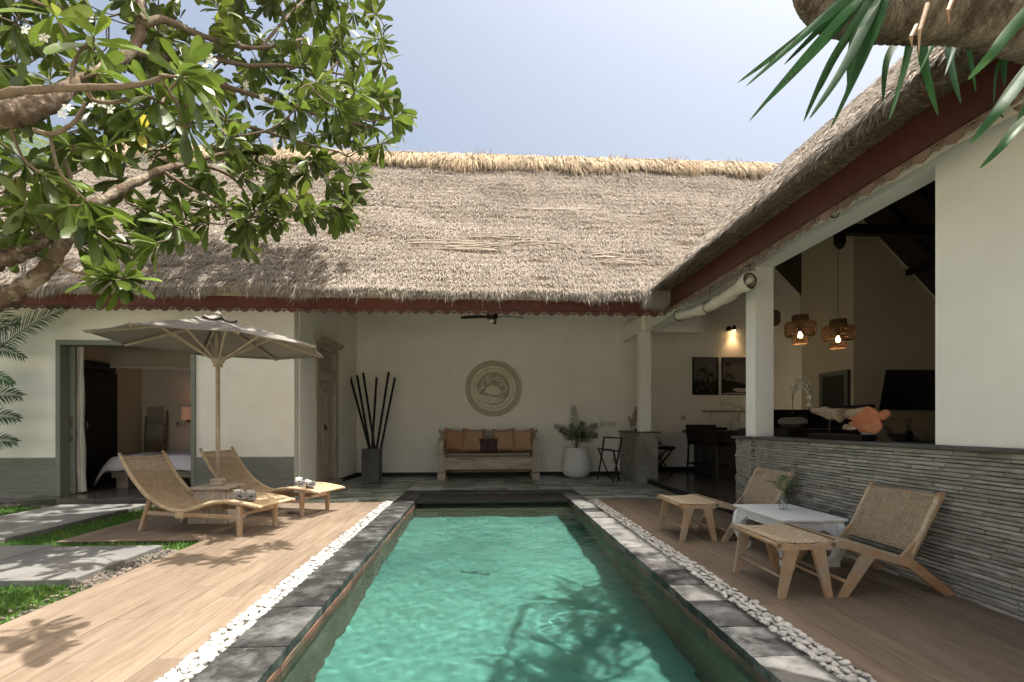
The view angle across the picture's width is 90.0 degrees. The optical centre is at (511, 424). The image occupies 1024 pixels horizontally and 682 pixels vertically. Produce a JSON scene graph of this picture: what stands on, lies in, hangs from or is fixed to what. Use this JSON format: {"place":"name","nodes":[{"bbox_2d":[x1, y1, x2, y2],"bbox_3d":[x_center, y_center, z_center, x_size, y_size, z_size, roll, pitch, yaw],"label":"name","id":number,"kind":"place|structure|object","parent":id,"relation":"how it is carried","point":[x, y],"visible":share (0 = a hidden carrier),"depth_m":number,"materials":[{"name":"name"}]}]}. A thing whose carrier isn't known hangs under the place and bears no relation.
{"place":"outdoors","nodes":[
{"label":"outdoors","id":0,"kind":"place"},
{"bbox_2d":[0,129,49,173],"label":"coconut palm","id":1,"kind":"object","parent":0,"point":[34,143],"visible":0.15,"depth_m":16.19,"materials":[{"name":"green plant"}]},
{"bbox_2d":[0,504,161,587],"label":"garden path","id":2,"kind":"structure","parent":0,"point":[32,565],"depth_m":4.70,"materials":[{"name":"grey concrete"}]},
{"bbox_2d":[32,504,157,507],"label":"gravel","id":3,"kind":"structure","parent":0,"point":[153,505],"depth_m":7.60,"materials":[{"name":"grey gravel"}]},
{"bbox_2d":[0,505,200,624],"bbox_3d":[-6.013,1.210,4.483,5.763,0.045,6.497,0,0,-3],"label":"lawn grass","id":4,"kind":"structure","parent":0,"point":[29,540],"depth_m":5.16,"materials":[{"name":"green plant"}]},
{"bbox_2d":[0,586,87,620],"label":"gravel","id":5,"kind":"structure","parent":4,"relation":"on","point":[10,611],"depth_m":3.40,"materials":[{"name":"beige gravel"}]},
{"bbox_2d":[68,549,178,588],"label":"gravel","id":6,"kind":"structure","parent":4,"relation":"on","point":[98,578],"depth_m":4.26,"materials":[{"name":"grey gravel"}]},
{"bbox_2d":[0,0,417,311],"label":"frangipani tree","id":7,"kind":"object","parent":4,"relation":"on","point":[62,216],"visible":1,"depth_m":4.50,"materials":[{"name":"green plant"}]},
{"bbox_2d":[0,477,290,498],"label":"bedroom floor","id":8,"kind":"structure","parent":0,"point":[107,487],"depth_m":8.87,"materials":[{"name":"grey tile"}]},
{"bbox_2d":[94,450,190,487],"bbox_3d":[-5.859,0.835,9.956,2.950,0.590,1.955,0,0,-3],"label":"bed","id":9,"kind":"object","parent":8,"relation":"on","point":[180,460],"visible":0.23,"depth_m":9.07,"materials":[{"name":"white fabric"}]},
{"bbox_2d":[144,409,168,451],"bbox_3d":[-7.929,0.141,11.411,0.687,1.991,0.470,0,0,-3],"label":"towel ladder","id":10,"kind":"object","parent":8,"relation":"on","point":[166,433],"visible":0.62,"depth_m":11.38,"materials":[{"name":"brown wood"}]},
{"bbox_2d":[145,441,162,451],"bbox_3d":[-7.882,0.552,11.284,0.404,0.365,0.107,0,0,0],"label":"hanging towel","id":11,"kind":"object","parent":10,"relation":"hanging from","point":[154,446],"visible":0.66,"depth_m":11.28,"materials":[{"name":"fabric"}]},
{"bbox_2d":[146,424,163,440],"bbox_3d":[-7.917,0.186,11.354,0.408,0.385,0.111,0,0,0],"label":"hanging towel","id":12,"kind":"object","parent":10,"relation":"hanging from","point":[154,432],"visible":1,"depth_m":11.34,"materials":[{"name":"white fabric"}]},
{"bbox_2d":[147,406,164,423],"bbox_3d":[-7.954,-0.200,11.427,0.412,0.404,0.115,0,0,0],"label":"hanging towel","id":13,"kind":"object","parent":10,"relation":"hanging from","point":[155,415],"visible":1,"depth_m":11.41,"materials":[{"name":"white fabric"}]},
{"bbox_2d":[0,0,904,173],"label":"sky","id":14,"kind":"structure","parent":0,"point":[644,79],"materials":[{"name":"blue"}]},
{"bbox_2d":[295,475,680,503],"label":"stone terrace","id":15,"kind":"structure","parent":0,"point":[394,488],"depth_m":9.55,"materials":[{"name":"grey stone"}]},
{"bbox_2d":[361,448,381,481],"bbox_3d":[-2.966,0.860,10.842,0.360,0.680,0.330,0,0,-3],"label":"concrete vase","id":16,"kind":"object","parent":15,"relation":"on","point":[371,465],"visible":1,"depth_m":10.68,"materials":[{"name":"grey concrete"}]},
{"bbox_2d":[350,377,370,448],"bbox_3d":[-3.209,0.012,11.037,0.947,2.157,0.055,0,0,36],"label":"bamboo pole","id":17,"kind":"object","parent":16,"relation":"in","point":[360,414],"visible":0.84,"depth_m":11.07,"materials":[{"name":"black paint"}]},
{"bbox_2d":[356,375,370,447],"bbox_3d":[-3.207,-0.007,11.214,0.055,2.193,0.840,0,0,-44],"label":"bamboo pole","id":18,"kind":"object","parent":16,"relation":"in","point":[361,401],"visible":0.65,"depth_m":11.29,"materials":[{"name":"black paint"}]},
{"bbox_2d":[362,373,375,448],"bbox_3d":[-3.014,-0.012,10.943,0.436,2.193,0.055,0,0,18],"label":"bamboo pole","id":19,"kind":"object","parent":16,"relation":"in","point":[368,408],"visible":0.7,"depth_m":10.94,"materials":[{"name":"black paint"}]},
{"bbox_2d":[371,377,377,448],"bbox_3d":[-2.974,0.026,10.996,0.055,2.118,0.457,0,0,4],"label":"bamboo pole","id":20,"kind":"object","parent":16,"relation":"in","point":[374,406],"visible":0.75,"depth_m":11.06,"materials":[{"name":"black paint"}]},
{"bbox_2d":[375,372,389,448],"bbox_3d":[-2.804,-0.026,10.938,0.055,2.222,0.469,0,0,40],"label":"bamboo pole","id":21,"kind":"object","parent":16,"relation":"in","point":[382,410],"visible":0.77,"depth_m":10.96,"materials":[{"name":"black paint"}]},
{"bbox_2d":[380,377,395,447],"bbox_3d":[-2.749,0.022,11.124,0.055,2.132,0.668,0,0,27],"label":"bamboo pole","id":22,"kind":"object","parent":16,"relation":"in","point":[387,414],"visible":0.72,"depth_m":11.18,"materials":[{"name":"black paint"}]},
{"bbox_2d":[437,429,539,479],"bbox_3d":[-0.521,0.655,11.399,2.265,1.090,0.820,0,0,-3],"label":"wooden daybed","id":23,"kind":"object","parent":15,"relation":"on","point":[458,461],"visible":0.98,"depth_m":11.05,"materials":[{"name":"brown wood"}]},
{"bbox_2d":[444,427,465,451],"bbox_3d":[-1.264,0.371,11.446,0.551,0.551,0.178,7,-16,-13],"label":"cushion","id":24,"kind":"object","parent":23,"relation":"on","point":[454,439],"visible":0.77,"depth_m":11.37,"materials":[{"name":"orange fabric"}]},
{"bbox_2d":[461,428,485,451],"bbox_3d":[-0.860,0.361,11.389,0.531,0.551,0.177,2,-13,5],"label":"cushion","id":25,"kind":"object","parent":23,"relation":"on","point":[471,441],"visible":0.89,"depth_m":11.32,"materials":[{"name":"beige fabric"}]},
{"bbox_2d":[479,438,497,452],"bbox_3d":[-0.517,0.481,11.269,0.430,0.342,0.146,-1,-14,-3],"label":"cushion","id":26,"kind":"object","parent":23,"relation":"on","point":[490,445],"visible":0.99,"depth_m":11.21,"materials":[{"name":"fabric"}]},
{"bbox_2d":[492,428,517,451],"bbox_3d":[-0.162,0.361,11.449,0.531,0.551,0.177,-3,-12,-11],"label":"cushion","id":27,"kind":"object","parent":23,"relation":"on","point":[505,440],"visible":0.92,"depth_m":11.38,"materials":[{"name":"beige fabric"}]},
{"bbox_2d":[511,428,533,451],"bbox_3d":[0.235,0.371,11.513,0.551,0.551,0.177,-4,-14,3],"label":"cushion","id":28,"kind":"object","parent":23,"relation":"on","point":[523,439],"visible":0.82,"depth_m":11.44,"materials":[{"name":"beige fabric"}]},
{"bbox_2d":[561,447,591,477],"bbox_3d":[1.448,0.859,11.503,0.670,0.682,0.670,0,0,-3],"label":"white planter","id":29,"kind":"object","parent":15,"relation":"on","point":[576,462],"visible":1,"depth_m":11.25,"materials":[{"name":"ceramic"}]},
{"bbox_2d":[554,405,597,447],"bbox_3d":[1.410,0.075,11.405,1.032,1.054,0.444,0,0,-3],"label":"potted palm","id":30,"kind":"object","parent":29,"relation":"on","point":[577,435],"visible":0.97,"depth_m":11.40,"materials":[{"name":"green plant"}]},
{"bbox_2d":[597,437,622,481],"bbox_3d":[2.062,0.738,11.000,0.379,0.935,0.790,0,0,-14],"label":"folding chair","id":31,"kind":"object","parent":15,"relation":"on","point":[602,449],"visible":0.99,"depth_m":10.88,"materials":[{"name":"black paint"}]},
{"bbox_2d":[618,431,660,482],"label":"stone clad wall","id":32,"kind":"structure","parent":15,"relation":"on","point":[638,456],"depth_m":10.58,"materials":[{"name":"stone"}]},
{"bbox_2d":[628,406,636,430],"bbox_3d":[2.623,-0.115,10.930,0.302,0.537,0.120,0,0,-3],"label":"driftwood sculpture","id":33,"kind":"object","parent":32,"relation":"on","point":[633,421],"visible":0.91,"depth_m":10.91,"materials":[{"name":"brown wood"}]},
{"bbox_2d":[647,471,736,513],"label":"living room floor","id":34,"kind":"structure","parent":0,"point":[704,484],"depth_m":9.42,"materials":[{"name":"black tile"}]},
{"bbox_2d":[657,446,674,473],"bbox_3d":[3.311,0.810,11.510,0.580,0.619,0.420,0,0,-3],"label":"tray table","id":35,"kind":"object","parent":34,"relation":"on","point":[665,448],"visible":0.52,"depth_m":11.35,"materials":[{"name":"black paint"}]},
{"bbox_2d":[685,425,711,474],"bbox_3d":[4.191,0.560,11.372,0.516,1.101,0.458,0,0,-28],"label":"bar stool","id":36,"kind":"object","parent":34,"relation":"on","point":[693,434],"visible":0.49,"depth_m":11.32,"materials":[{"name":"brown wood"}]},
{"bbox_2d":[682,430,737,476],"bbox_3d":[5.128,0.623,11.445,2.120,0.975,1.540,0,0,-3],"label":"bar counter","id":37,"kind":"object","parent":34,"relation":"on","point":[726,455],"visible":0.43,"depth_m":10.72,"materials":[{"name":"concrete"}]},
{"bbox_2d":[716,427,726,429],"bbox_3d":[4.721,0.101,11.892,0.440,0.068,0.280,0,0,-3],"label":"hob","id":38,"kind":"object","parent":37,"relation":"on","point":[721,428],"visible":0.5,"depth_m":11.76,"materials":[{"name":"black paint"}]},
{"bbox_2d":[699,425,729,477],"bbox_3d":[4.294,0.560,10.807,0.516,1.101,0.458,0,0,-28],"label":"bar stool","id":39,"kind":"object","parent":34,"relation":"on","point":[707,439],"visible":0.94,"depth_m":10.68,"materials":[{"name":"brown wood"}]},
{"bbox_2d":[738,404,874,437],"bbox_3d":[3.861,0.433,6.843,1.100,1.354,1.200,0,0,-3],"label":"sideboard","id":40,"kind":"object","parent":34,"relation":"on","point":[817,424],"visible":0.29,"depth_m":6.86,"materials":[{"name":"brown wood"}]},
{"bbox_2d":[778,417,807,428],"bbox_3d":[3.580,-0.017,6.526,0.343,0.145,0.344,0,0,-3],"label":"orchid bowl","id":41,"kind":"object","parent":40,"relation":"on","point":[792,422],"visible":1,"depth_m":6.41,"materials":[{"name":"beige ceramic"}]},
{"bbox_2d":[784,376,813,416],"bbox_3d":[3.603,-0.333,6.469,0.360,0.536,0.491,0,0,-41],"label":"orchid","id":42,"kind":"object","parent":41,"relation":"in","point":[805,386],"visible":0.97,"depth_m":6.41,"materials":[{"name":"beige plant"}]},
{"bbox_2d":[893,441,934,442],"bbox_3d":[7.532,0.715,9.200,2.300,0.790,0.600,0,0,-3],"label":"console table","id":43,"kind":"object","parent":34,"relation":"on","point":[923,442],"visible":0.01,"depth_m":8.93,"materials":[{"name":"black paint"}]},
{"bbox_2d":[886,434,913,441],"bbox_3d":[6.897,0.245,9.061,0.404,0.150,0.410,0,0,-3],"label":"shell bowl","id":44,"kind":"object","parent":43,"relation":"on","point":[900,437],"visible":0.84,"depth_m":8.96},
{"bbox_2d":[905,417,911,441],"bbox_3d":[7.066,0.100,9.123,0.112,0.441,0.110,0,0,-34],"label":"reed diffuser","id":45,"kind":"object","parent":43,"relation":"on","point":[908,431],"visible":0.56,"depth_m":9.09,"materials":[{"name":"black paint"}]},
{"bbox_2d":[912,429,927,441],"bbox_3d":[7.263,0.207,9.134,0.260,0.225,0.260,0,0,-3],"label":"cream jar","id":46,"kind":"object","parent":43,"relation":"on","point":[920,435],"visible":0.85,"depth_m":9.05,"materials":[{"name":"ceramic"}]},
{"label":"ground","id":47,"kind":"structure","parent":0,"visible":0},
{"bbox_2d":[17,495,289,505],"bbox_3d":[-5.494,1.177,7.961,3.843,0.106,0.403,0,0,-3],"label":"threshold step","id":48,"kind":"object","parent":47,"relation":"on","point":[83,499],"visible":0.32,"depth_m":7.73,"materials":[{"name":"stone"}]},
{"bbox_2d":[0,501,383,681],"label":"wooden deck","id":49,"kind":"structure","parent":47,"relation":"on","point":[155,620],"depth_m":3.52,"materials":[{"name":"wood"}]},
{"bbox_2d":[118,450,295,536],"bbox_3d":[-3.506,0.766,5.901,1.876,0.884,0.625,0,0,13],"label":"sun lounger","id":50,"kind":"object","parent":49,"relation":"on","point":[184,507],"visible":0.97,"depth_m":5.88,"materials":[{"name":"wicker"}]},
{"bbox_2d":[234,489,244,499],"bbox_3d":[-3.057,0.787,5.741,0.104,0.099,0.308,0,0,-31],"label":"rolled towel","id":51,"kind":"object","parent":50,"relation":"on","point":[239,494],"visible":0.98,"depth_m":5.62,"materials":[{"name":"white fabric"}]},
{"bbox_2d":[245,489,256,500],"bbox_3d":[-2.910,0.787,5.708,0.104,0.099,0.308,0,0,-30],"label":"rolled towel","id":52,"kind":"object","parent":50,"relation":"on","point":[251,494],"visible":1,"depth_m":5.59,"materials":[{"name":"white fabric"}]},
{"bbox_2d":[188,478,245,523],"bbox_3d":[-3.687,0.940,6.418,0.484,0.520,0.484,0,0,-3],"label":"umbrella base","id":53,"kind":"object","parent":49,"relation":"on","point":[217,489],"visible":0.62,"depth_m":6.23,"materials":[{"name":"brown wood"}]},
{"bbox_2d":[82,311,322,478],"bbox_3d":[-3.687,-0.328,6.418,2.414,2.175,2.414,0,0,-16],"label":"patio umbrella","id":54,"kind":"object","parent":53,"relation":"on","point":[217,335],"visible":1,"depth_m":6.41,"materials":[{"name":"beige fabric"}]},
{"bbox_2d":[199,446,344,516],"bbox_3d":[-3.295,0.766,7.045,1.876,0.884,0.625,0,0,14],"label":"sun lounger","id":55,"kind":"object","parent":49,"relation":"on","point":[321,489],"visible":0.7,"depth_m":7.13,"materials":[{"name":"brown wicker"}]},
{"bbox_2d":[295,479,304,486],"bbox_3d":[-2.849,0.787,6.877,0.104,0.099,0.308,0,0,-30],"label":"rolled towel","id":56,"kind":"object","parent":55,"relation":"on","point":[300,483],"visible":0.98,"depth_m":6.76,"materials":[{"name":"white fabric"}]},
{"bbox_2d":[304,479,315,487],"bbox_3d":[-2.703,0.787,6.841,0.104,0.099,0.308,0,0,-33],"label":"rolled towel","id":57,"kind":"object","parent":55,"relation":"on","point":[310,483],"visible":0.97,"depth_m":6.73,"materials":[{"name":"white fabric"}]},
{"bbox_2d":[154,501,393,681],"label":"pebble strip","id":58,"kind":"object","parent":47,"relation":"on","point":[191,666],"visible":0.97,"depth_m":3.20,"materials":[{"name":"white gravel"}]},
{"bbox_2d":[0,92,1023,502],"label":"villa","id":59,"kind":"object","parent":47,"relation":"on","point":[284,422],"visible":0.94,"depth_m":9.52,"materials":[{"name":"paint"}]},
{"bbox_2d":[69,347,76,493],"bbox_3d":[-7.164,-0.065,8.260,0.230,2.370,0.060,0,0,-3],"label":"sliding door","id":60,"kind":"structure","parent":59,"relation":"in","point":[72,350],"depth_m":8.25,"materials":[{"name":"grey paint"}]},
{"bbox_2d":[69,346,104,491],"bbox_3d":[-6.270,-0.089,8.392,1.950,2.379,0.089,0,0,-3],"label":"curtain","id":61,"kind":"object","parent":59,"relation":"hanging from","point":[81,465],"visible":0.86,"depth_m":8.34,"materials":[{"name":"fabric"}]},
{"bbox_2d":[84,369,116,482],"bbox_3d":[-8.170,0.045,10.160,0.060,2.170,0.870,0,0,-3],"label":"inner door","id":62,"kind":"structure","parent":59,"relation":"in","point":[100,387],"depth_m":10.10,"materials":[{"name":"brown wood"}]},
{"bbox_2d":[110,347,190,368],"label":"ceiling","id":63,"kind":"structure","parent":59,"relation":"hanging from","point":[131,357],"depth_m":8.95,"materials":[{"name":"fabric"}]},
{"bbox_2d":[180,422,185,426],"bbox_3d":[-7.378,0.010,11.481,0.120,0.100,0.024,0,0,-3],"label":"wall switch","id":64,"kind":"object","parent":59,"relation":"attached to","point":[182,424],"depth_m":11.47,"materials":[{"name":"plastic"}]},
{"bbox_2d":[181,407,190,421],"bbox_3d":[-7.180,-0.211,11.300,0.180,0.340,0.209,0,0,-3],"label":"bedside lamp","id":65,"kind":"object","parent":59,"relation":"attached to","point":[186,413],"visible":0.95,"depth_m":11.21,"materials":[{"name":"fabric"}]},
{"bbox_2d":[320,381,325,481],"bbox_3d":[-3.594,0.141,9.565,0.096,1.918,0.443,0,0,0],"label":"door leaf","id":66,"kind":"structure","parent":59,"relation":"in","point":[322,426],"depth_m":9.67,"materials":[{"name":"brown wood"}]},
{"bbox_2d":[324,381,331,481],"bbox_3d":[-3.606,0.141,10.007,0.099,1.918,0.448,0,0,-3],"label":"door leaf","id":67,"kind":"structure","parent":59,"relation":"in","point":[327,397],"depth_m":9.96,"materials":[{"name":"brown wood"}]},
{"bbox_2d":[0,136,779,316],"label":"thatched roof","id":68,"kind":"structure","parent":59,"relation":"attached to","point":[567,235],"depth_m":8.91,"materials":[{"name":"plant"}]},
{"bbox_2d":[461,224,522,324],"bbox_3d":[-0.382,-2.785,9.727,1.163,1.830,0.696,0,0,-3],"label":"ceiling fan","id":69,"kind":"object","parent":68,"relation":"hanging from","point":[492,318],"visible":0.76,"depth_m":9.46,"materials":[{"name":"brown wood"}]},
{"bbox_2d":[465,360,521,416],"bbox_3d":[-0.433,-0.825,11.863,1.309,1.309,0.060,0,0,-3],"label":"carved wall plaque","id":70,"kind":"object","parent":59,"relation":"attached to","point":[493,388],"visible":1,"depth_m":11.85,"materials":[{"name":"brown wood"}]},
{"bbox_2d":[600,421,604,426],"bbox_3d":[2.129,0.000,12.032,0.130,0.130,0.022,0,0,-3],"label":"wall switch","id":71,"kind":"object","parent":59,"relation":"attached to","point":[602,423],"depth_m":12.03,"materials":[{"name":"white plastic"}]},
{"bbox_2d":[606,421,611,426],"bbox_3d":[2.279,0.000,12.043,0.130,0.130,0.018,0,0,-3],"label":"wall switch","id":72,"kind":"object","parent":59,"relation":"attached to","point":[608,423],"depth_m":12.04,"materials":[{"name":"white plastic"}]},
{"bbox_2d":[612,421,616,426],"bbox_3d":[2.408,0.000,12.050,0.130,0.130,0.018,0,0,-3],"label":"wall switch","id":73,"kind":"object","parent":59,"relation":"attached to","point":[614,423],"depth_m":12.05,"materials":[{"name":"white plastic"}]},
{"bbox_2d":[692,357,718,394],"bbox_3d":[4.597,-1.140,12.171,0.626,0.894,0.030,0,0,-3],"label":"framed photograph","id":74,"kind":"object","parent":59,"relation":"attached to","point":[705,375],"visible":1,"depth_m":12.17,"materials":[{"name":"black paint"}]},
{"bbox_2d":[702,410,745,417],"bbox_3d":[5.066,-0.228,12.073,1.091,0.180,0.280,0,0,-3],"label":"wall shelf","id":75,"kind":"object","parent":59,"relation":"attached to","point":[740,412],"depth_m":11.95,"materials":[{"name":"brown wood"}]},
{"bbox_2d":[726,326,735,330],"bbox_3d":[5.209,-2.274,12.178,0.219,0.122,0.090,0,0,29],"label":"wall spotlight","id":76,"kind":"object","parent":59,"relation":"attached to","point":[728,328],"depth_m":12.19,"materials":[{"name":"metal"}]},
{"bbox_2d":[721,357,745,394],"bbox_3d":[5.320,-1.144,12.212,0.652,0.898,0.030,0,0,-3],"label":"framed photograph","id":77,"kind":"object","parent":59,"relation":"attached to","point":[733,375],"visible":0.93,"depth_m":12.21,"materials":[{"name":"black paint"}]},
{"bbox_2d":[640,46,1023,315],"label":"thatched roof","id":78,"kind":"structure","parent":59,"relation":"attached to","point":[864,144],"depth_m":4.54,"materials":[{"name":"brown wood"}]},
{"bbox_2d":[674,267,758,320],"bbox_3d":[2.630,-1.688,6.838,0.194,0.426,2.194,0,0,-3],"label":"rolled blind","id":79,"kind":"object","parent":78,"relation":"hanging from","point":[747,281],"visible":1,"depth_m":6.31,"materials":[{"name":"beige fabric"}]},
{"bbox_2d":[774,310,779,325],"bbox_3d":[4.009,-2.462,8.100,0.421,2.028,0.421,0,0,-3],"label":"pendant lamp","id":80,"kind":"object","parent":78,"relation":"hanging from","point":[776,321],"visible":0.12,"depth_m":7.93,"materials":[{"name":"brown wicker"}]},
{"bbox_2d":[784,253,816,344],"bbox_3d":[4.278,-2.445,7.600,0.421,2.508,0.421,0,0,-3],"label":"pendant lamp","id":81,"kind":"object","parent":78,"relation":"hanging from","point":[792,328],"visible":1,"depth_m":7.50,"materials":[{"name":"brown wicker"}]},
{"bbox_2d":[821,318,854,348],"bbox_3d":[4.777,-2.633,7.500,0.421,3.047,0.421,0,0,-3],"label":"pendant lamp","id":82,"kind":"object","parent":78,"relation":"hanging from","point":[840,326],"visible":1,"depth_m":7.40,"materials":[{"name":"brown wicker"}]},
{"bbox_2d":[744,95,1023,266],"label":"beam","id":83,"kind":"structure","parent":78,"relation":"hanging from","point":[1010,111],"depth_m":3.56,"materials":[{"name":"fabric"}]},
{"bbox_2d":[819,369,850,406],"bbox_3d":[6.253,0.045,9.938,0.072,2.130,0.800,0,0,-3],"label":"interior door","id":84,"kind":"structure","parent":59,"relation":"in","point":[835,386],"depth_m":9.88,"materials":[{"name":"paint"}]},
{"bbox_2d":[861,432,878,437],"bbox_3d":[3.469,0.076,4.969,0.150,0.135,0.148,0,0,-3],"label":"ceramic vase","id":85,"kind":"object","parent":59,"relation":"on","point":[876,434],"visible":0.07,"depth_m":4.91,"materials":[{"name":"brown ceramic"}]},
{"bbox_2d":[851,417,895,435],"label":"palm sprigs","id":86,"kind":"object","parent":85,"relation":"in","point":[855,431],"visible":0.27,"depth_m":4.76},
{"bbox_2d":[879,370,934,409],"bbox_3d":[7.552,-0.624,9.446,1.580,0.734,0.188,0,0,-3],"label":"television","id":87,"kind":"object","parent":59,"relation":"attached to","point":[908,389],"visible":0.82,"depth_m":9.38,"materials":[{"name":"metal"}]},
{"bbox_2d":[266,502,767,681],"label":"pool basin","id":88,"kind":"object","parent":47,"relation":"in","point":[695,619],"visible":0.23,"depth_m":3.39,"materials":[{"name":"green stone"}]},
{"bbox_2d":[189,489,841,681],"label":"pool coping","id":89,"kind":"object","parent":88,"relation":"on","point":[261,648],"visible":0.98,"depth_m":3.30,"materials":[{"name":"black stone"}]},
{"bbox_2d":[273,502,758,681],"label":"pool water","id":90,"kind":"structure","parent":88,"relation":"in","point":[509,592],"depth_m":3.46,"materials":[{"name":"teal liquid"}]},
{"bbox_2d":[589,499,876,681],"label":"pebble strip","id":91,"kind":"object","parent":47,"relation":"on","point":[832,663],"visible":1,"depth_m":3.21,"materials":[{"name":"white gravel"}]},
{"bbox_2d":[601,499,1023,681],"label":"wooden deck","id":92,"kind":"structure","parent":47,"relation":"on","point":[881,626],"depth_m":3.23,"materials":[{"name":"wood"}]},
{"bbox_2d":[657,494,718,541],"bbox_3d":[1.892,1.000,5.569,0.420,0.400,0.660,0,0,-3],"label":"footstool","id":93,"kind":"object","parent":92,"relation":"on","point":[688,504],"visible":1,"depth_m":5.27,"materials":[{"name":"brown wood"}]},
{"bbox_2d":[694,465,794,541],"bbox_3d":[2.539,0.838,5.586,0.875,0.725,0.671,0,0,-3],"label":"lounge chair","id":94,"kind":"object","parent":92,"relation":"on","point":[756,481],"visible":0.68,"depth_m":5.57,"materials":[{"name":"brown wicker"}]},
{"bbox_2d":[730,523,835,598],"bbox_3d":[2.006,1.000,3.852,0.420,0.400,0.660,0,0,-3],"label":"footstool","id":95,"kind":"object","parent":92,"relation":"on","point":[791,541],"visible":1,"depth_m":3.62,"materials":[{"name":"brown wood"}]},
{"bbox_2d":[732,504,848,567],"bbox_3d":[2.504,0.998,4.682,0.610,0.406,0.888,0,0,-3],"label":"coffee table","id":96,"kind":"object","parent":92,"relation":"on","point":[829,524],"visible":0.52,"depth_m":4.46,"materials":[{"name":"white fabric"}]},
{"bbox_2d":[783,482,955,597],"bbox_3d":[2.657,0.838,3.890,0.875,0.725,0.671,0,0,-3],"label":"lounge chair","id":97,"kind":"object","parent":92,"relation":"on","point":[866,555],"visible":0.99,"depth_m":3.72,"materials":[{"name":"brown wicker"}]},
{"bbox_2d":[731,436,1023,620],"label":"stone clad wall","id":98,"kind":"structure","parent":47,"relation":"on","point":[971,547],"depth_m":3.70,"materials":[{"name":"stone"}]},
{"bbox_2d":[807,406,890,440],"bbox_3d":[3.155,-0.014,4.848,0.140,0.329,1.050,0,0,-3],"label":"driftwood sculpture","id":99,"kind":"object","parent":98,"relation":"on","point":[867,419],"visible":0.99,"depth_m":4.68,"materials":[{"name":"orange wood"}]},
{"bbox_2d":[738,0,1023,167],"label":"screw palm","id":100,"kind":"object","parent":47,"relation":"on","point":[991,29],"visible":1,"depth_m":2.40,"materials":[{"name":"green plant"}]},
{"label":"planting bed","id":101,"kind":"structure","parent":47,"relation":"on","visible":0},
{"bbox_2d":[0,501,20,507],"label":"gravel","id":102,"kind":"structure","parent":101,"relation":"on","point":[11,504],"depth_m":7.68,"materials":[{"name":"grey gravel"}]},
{"bbox_2d":[0,264,66,449],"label":"areca palm","id":103,"kind":"object","parent":101,"relation":"on","point":[7,382],"visible":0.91,"depth_m":7.64,"materials":[{"name":"green plant"}]},
{"bbox_3d":[2.529,0.718,4.774,0.074,0.153,0.074,0,0,-3],"label":"glass bottle","id":104,"kind":"object","parent":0,"visible":0},
{"bbox_2d":[767,475,806,507],"bbox_3d":[2.538,0.618,4.743,0.421,0.334,0.231,0,0,-3],"label":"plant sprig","id":105,"kind":"object","parent":104,"relation":"in","point":[784,486],"visible":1,"depth_m":4.74,"materials":[{"name":"green plant"}]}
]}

